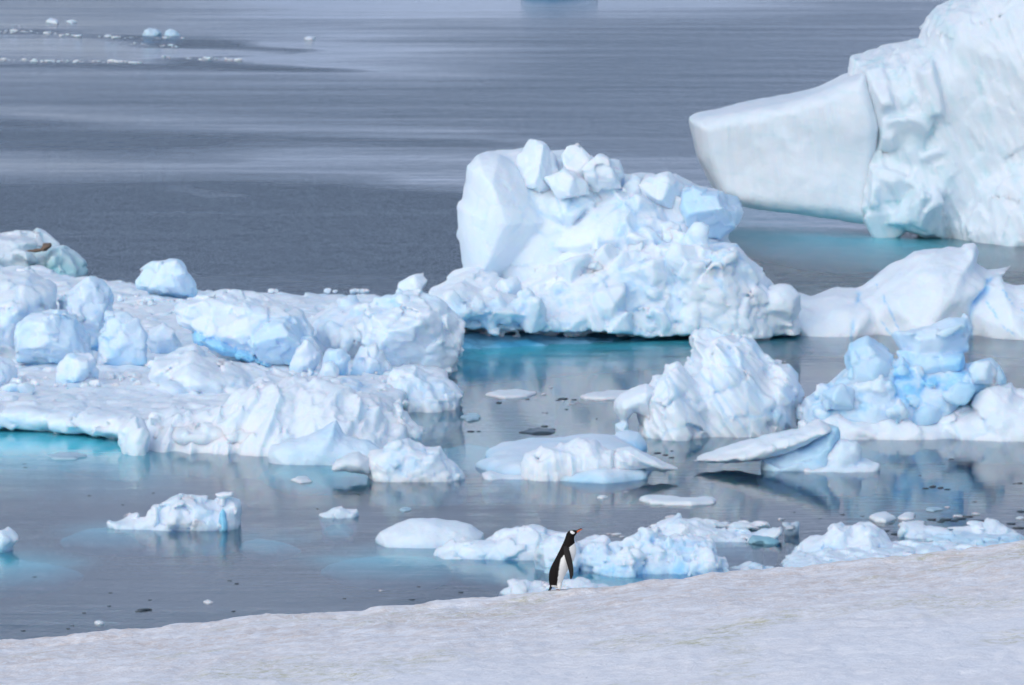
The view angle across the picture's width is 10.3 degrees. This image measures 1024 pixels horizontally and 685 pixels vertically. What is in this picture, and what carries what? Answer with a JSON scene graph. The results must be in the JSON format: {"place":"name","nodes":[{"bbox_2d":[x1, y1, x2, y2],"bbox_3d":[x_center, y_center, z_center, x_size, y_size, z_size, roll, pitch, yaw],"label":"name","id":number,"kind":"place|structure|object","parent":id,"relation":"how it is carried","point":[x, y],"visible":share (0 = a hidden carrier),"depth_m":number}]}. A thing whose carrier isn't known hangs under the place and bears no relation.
{"place":"outdoors","nodes":[
{"label":"outdoors","id":0,"kind":"place"},
{"bbox_2d":[0,0,1023,639],"bbox_3d":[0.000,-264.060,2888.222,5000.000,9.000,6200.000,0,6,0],"label":"water","id":1,"kind":"structure","parent":0,"point":[346,144],"depth_m":513.30},
{"bbox_2d":[0,527,83,597],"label":"growler","id":2,"kind":"object","parent":1,"relation":"on","point":[65,577],"visible":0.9,"depth_m":242.93},
{"bbox_2d":[0,228,87,277],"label":"iceberg","id":3,"kind":"object","parent":1,"relation":"on","point":[37,246],"visible":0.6,"depth_m":375.98},
{"bbox_2d":[46,18,58,23],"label":"ice floe","id":4,"kind":"object","parent":1,"relation":"on","point":[53,20],"visible":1,"depth_m":718.64},
{"bbox_2d":[47,452,86,459],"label":"ice floe","id":5,"kind":"object","parent":1,"relation":"on","point":[66,455],"visible":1,"depth_m":280.59},
{"bbox_2d":[66,19,76,23],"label":"ice floe","id":6,"kind":"object","parent":1,"relation":"on","point":[71,21],"visible":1,"depth_m":718.98},
{"bbox_2d":[94,620,103,625],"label":"ice floe","id":7,"kind":"object","parent":1,"relation":"on","point":[99,622],"visible":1,"depth_m":227.48},
{"bbox_2d":[142,28,181,44],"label":"ice floe","id":8,"kind":"object","parent":1,"relation":"on","point":[150,32],"visible":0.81,"depth_m":687.17},
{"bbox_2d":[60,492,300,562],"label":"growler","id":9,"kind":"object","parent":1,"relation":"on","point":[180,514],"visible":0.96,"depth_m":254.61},
{"bbox_2d":[203,600,213,604],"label":"ice floe","id":10,"kind":"object","parent":1,"relation":"on","point":[207,602],"visible":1,"depth_m":233.06},
{"bbox_2d":[0,265,489,495],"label":"ice shelf","id":11,"kind":"object","parent":1,"relation":"on","point":[190,401],"visible":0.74,"depth_m":290.75},
{"bbox_2d":[0,355,17,385],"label":"ice boulder","id":12,"kind":"object","parent":11,"relation":"on","point":[8,370],"visible":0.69,"depth_m":301.87},
{"bbox_2d":[9,377,22,382],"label":"ice chunk","id":13,"kind":"object","parent":11,"relation":"on","point":[17,380],"visible":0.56,"depth_m":301.49},
{"bbox_2d":[1,381,34,393],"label":"ice boulder","id":14,"kind":"object","parent":11,"relation":"on","point":[23,387],"visible":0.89,"depth_m":297.83},
{"bbox_2d":[17,267,30,270],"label":"ice boulder","id":15,"kind":"object","parent":11,"relation":"on","point":[24,268],"visible":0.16,"depth_m":358.44},
{"bbox_2d":[31,379,38,385],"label":"ice chunk","id":16,"kind":"object","parent":11,"relation":"on","point":[35,382],"visible":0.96,"depth_m":301.22},
{"bbox_2d":[14,309,92,365],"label":"ice boulder","id":17,"kind":"object","parent":11,"relation":"on","point":[52,336],"visible":0.82,"depth_m":309.88},
{"bbox_2d":[55,352,98,383],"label":"ice boulder","id":18,"kind":"object","parent":11,"relation":"on","point":[75,367],"visible":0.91,"depth_m":302.18},
{"bbox_2d":[57,276,113,350],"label":"ice boulder","id":19,"kind":"object","parent":11,"relation":"on","point":[87,302],"visible":0.57,"depth_m":317.88},
{"bbox_2d":[89,380,100,386],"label":"ice chunk","id":20,"kind":"object","parent":11,"relation":"on","point":[94,382],"visible":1,"depth_m":300.44},
{"bbox_2d":[103,371,114,378],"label":"ice chunk","id":21,"kind":"object","parent":11,"relation":"on","point":[108,374],"visible":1,"depth_m":304.23},
{"bbox_2d":[117,294,123,301],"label":"ice chunk","id":22,"kind":"object","parent":11,"relation":"on","point":[120,298],"visible":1,"depth_m":347.32},
{"bbox_2d":[97,310,147,365],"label":"ice boulder","id":23,"kind":"object","parent":11,"relation":"on","point":[123,338],"visible":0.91,"depth_m":310.75},
{"bbox_2d":[129,372,140,377],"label":"ice chunk","id":24,"kind":"object","parent":11,"relation":"on","point":[136,374],"visible":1,"depth_m":304.76},
{"bbox_2d":[132,380,140,384],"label":"ice chunk","id":25,"kind":"object","parent":11,"relation":"on","point":[137,382],"visible":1,"depth_m":300.38},
{"bbox_2d":[143,296,152,302],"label":"ice chunk","id":26,"kind":"object","parent":11,"relation":"on","point":[147,298],"visible":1,"depth_m":346.13},
{"bbox_2d":[147,360,153,368],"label":"ice chunk","id":27,"kind":"object","parent":11,"relation":"on","point":[150,363],"visible":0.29,"depth_m":309.56},
{"bbox_2d":[146,322,181,353],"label":"ice boulder","id":28,"kind":"object","parent":11,"relation":"on","point":[163,338],"visible":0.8,"depth_m":316.75},
{"bbox_2d":[135,258,197,298],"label":"ice boulder","id":29,"kind":"object","parent":11,"relation":"on","point":[171,277],"visible":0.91,"depth_m":347.63},
{"bbox_2d":[174,289,314,366],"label":"ice boulder","id":30,"kind":"object","parent":11,"relation":"on","point":[237,325],"visible":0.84,"depth_m":310.51},
{"bbox_2d":[268,288,274,293],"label":"ice chunk","id":31,"kind":"object","parent":11,"relation":"on","point":[271,290],"visible":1,"depth_m":351.99},
{"bbox_2d":[289,370,295,375],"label":"ice chunk","id":32,"kind":"object","parent":11,"relation":"on","point":[293,372],"visible":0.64,"depth_m":305.70},
{"bbox_2d":[289,339,319,372],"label":"ice boulder","id":33,"kind":"object","parent":11,"relation":"on","point":[305,357],"visible":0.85,"depth_m":307.36},
{"bbox_2d":[308,369,314,375],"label":"ice chunk","id":34,"kind":"object","parent":11,"relation":"on","point":[311,372],"visible":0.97,"depth_m":306.02},
{"bbox_2d":[324,288,330,293],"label":"ice chunk","id":35,"kind":"object","parent":11,"relation":"on","point":[327,290],"visible":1,"depth_m":352.07},
{"bbox_2d":[318,361,338,377],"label":"ice boulder","id":36,"kind":"object","parent":11,"relation":"on","point":[329,368],"visible":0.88,"depth_m":304.67},
{"bbox_2d":[322,348,350,375],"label":"ice boulder","id":37,"kind":"object","parent":11,"relation":"on","point":[340,358],"visible":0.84,"depth_m":305.53},
{"bbox_2d":[350,288,356,293],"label":"ice chunk","id":38,"kind":"object","parent":11,"relation":"on","point":[353,291],"visible":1,"depth_m":352.08},
{"bbox_2d":[350,343,391,375],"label":"ice boulder","id":39,"kind":"object","parent":11,"relation":"on","point":[371,359],"visible":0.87,"depth_m":306.89},
{"bbox_2d":[354,288,465,373],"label":"ice boulder","id":40,"kind":"object","parent":11,"relation":"on","point":[401,327],"visible":0.88,"depth_m":310.06},
{"bbox_2d":[397,273,426,291],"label":"ice boulder","id":41,"kind":"object","parent":11,"relation":"on","point":[413,281],"visible":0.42,"depth_m":349.09},
{"bbox_2d":[291,476,311,484],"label":"ice floe","id":42,"kind":"object","parent":1,"relation":"on","point":[302,480],"visible":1,"depth_m":271.22},
{"bbox_2d":[304,36,314,40],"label":"ice floe","id":43,"kind":"object","parent":1,"relation":"on","point":[308,38],"visible":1,"depth_m":678.47},
{"bbox_2d":[318,506,358,543],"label":"growler","id":44,"kind":"object","parent":1,"relation":"on","point":[332,519],"visible":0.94,"depth_m":258.68},
{"bbox_2d":[332,438,466,505],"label":"iceberg","id":45,"kind":"object","parent":1,"relation":"on","point":[405,467],"visible":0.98,"depth_m":271.42},
{"bbox_2d":[320,518,483,589],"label":"growler","id":46,"kind":"object","parent":1,"relation":"on","point":[423,535],"visible":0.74,"depth_m":246.62},
{"bbox_2d":[399,507,410,512],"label":"ice floe","id":47,"kind":"object","parent":1,"relation":"on","point":[404,509],"visible":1,"depth_m":261.09},
{"bbox_2d":[460,413,480,422],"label":"ice floe","id":48,"kind":"object","parent":1,"relation":"on","point":[471,417],"visible":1,"depth_m":296.61},
{"bbox_2d":[433,524,563,592],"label":"growler","id":49,"kind":"object","parent":1,"relation":"on","point":[496,560],"visible":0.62,"depth_m":245.43},
{"bbox_2d":[485,389,536,400],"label":"ice floe","id":50,"kind":"object","parent":1,"relation":"on","point":[516,394],"visible":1,"depth_m":307.06},
{"bbox_2d":[519,427,555,435],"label":"ice floe","id":51,"kind":"object","parent":1,"relation":"on","point":[537,431],"visible":1,"depth_m":290.50},
{"bbox_2d":[499,577,609,595],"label":"ice floe","id":52,"kind":"object","parent":1,"relation":"on","point":[517,586],"visible":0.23,"depth_m":235.42},
{"bbox_2d":[475,430,650,494],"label":"ice floe","id":53,"kind":"object","parent":1,"relation":"on","point":[505,458],"visible":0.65,"depth_m":275.41},
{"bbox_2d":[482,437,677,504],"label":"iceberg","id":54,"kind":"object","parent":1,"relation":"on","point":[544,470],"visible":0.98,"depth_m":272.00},
{"bbox_2d":[597,495,608,499],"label":"ice floe","id":55,"kind":"object","parent":1,"relation":"on","point":[602,497],"visible":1,"depth_m":265.44},
{"bbox_2d":[580,390,626,401],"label":"ice floe","id":56,"kind":"object","parent":1,"relation":"on","point":[608,396],"visible":0.7,"depth_m":305.84},
{"bbox_2d":[429,139,813,385],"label":"iceberg","id":57,"kind":"object","parent":1,"relation":"on","point":[576,243],"visible":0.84,"depth_m":336.34},
{"bbox_2d":[533,527,728,585],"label":"ice floe","id":58,"kind":"object","parent":1,"relation":"on","point":[644,553],"visible":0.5,"depth_m":241.58},
{"bbox_2d":[639,495,715,508],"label":"ice floe","id":59,"kind":"object","parent":1,"relation":"on","point":[669,501],"visible":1,"depth_m":263.35},
{"bbox_2d":[633,513,781,567],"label":"ice floe","id":60,"kind":"object","parent":1,"relation":"on","point":[738,543],"visible":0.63,"depth_m":251.11},
{"bbox_2d":[613,327,804,462],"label":"iceberg","id":61,"kind":"object","parent":1,"relation":"on","point":[717,390],"visible":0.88,"depth_m":288.99},
{"bbox_2d":[729,561,773,570],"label":"growler","id":62,"kind":"object","parent":1,"relation":"on","point":[747,565],"visible":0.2,"depth_m":242.99},
{"bbox_2d":[694,419,879,495],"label":"iceberg","id":63,"kind":"object","parent":1,"relation":"on","point":[818,457],"visible":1,"depth_m":275.31},
{"bbox_2d":[782,521,799,554],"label":"growler","id":64,"kind":"object","parent":1,"relation":"on","point":[791,538],"visible":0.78,"depth_m":253.07},
{"bbox_2d":[689,0,1023,277],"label":"iceberg","id":65,"kind":"object","parent":1,"relation":"on","point":[922,135],"visible":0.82,"depth_m":404.22},
{"bbox_2d":[779,522,984,566],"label":"ice floe","id":66,"kind":"object","parent":1,"relation":"on","point":[839,541],"visible":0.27,"depth_m":246.30},
{"bbox_2d":[869,511,895,525],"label":"ice floe","id":67,"kind":"object","parent":1,"relation":"on","point":[883,518],"visible":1,"depth_m":257.63},
{"bbox_2d":[789,243,1023,358],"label":"iceberg","id":68,"kind":"object","parent":1,"relation":"on","point":[920,288],"visible":0.73,"depth_m":338.49},
{"bbox_2d":[898,512,915,521],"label":"ice floe","id":69,"kind":"object","parent":1,"relation":"on","point":[907,516],"visible":0.94,"depth_m":258.14},
{"bbox_2d":[796,313,1023,464],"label":"iceberg","id":70,"kind":"object","parent":1,"relation":"on","point":[928,395],"visible":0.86,"depth_m":288.83},
{"bbox_2d":[898,521,925,526],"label":"ice floe","id":71,"kind":"object","parent":1,"relation":"on","point":[917,522],"visible":0.33,"depth_m":256.25},
{"bbox_2d":[925,507,943,512],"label":"ice floe","id":72,"kind":"object","parent":1,"relation":"on","point":[934,509],"visible":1,"depth_m":261.21},
{"bbox_2d":[940,518,951,520],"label":"brash ice","id":73,"kind":"structure","parent":1,"relation":"on","point":[946,519],"depth_m":258.03},
{"bbox_2d":[897,518,1023,545],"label":"ice floe","id":74,"kind":"object","parent":1,"relation":"on","point":[987,531],"visible":0.48,"depth_m":252.12},
{"bbox_2d":[0,540,1023,684],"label":"snow ground","id":75,"kind":"structure","parent":0,"point":[952,617],"depth_m":59.59},
{"bbox_2d":[548,528,582,590],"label":"penguin","id":76,"kind":"object","parent":75,"relation":"on","point":[562,565],"visible":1,"depth_m":67.92}
]}

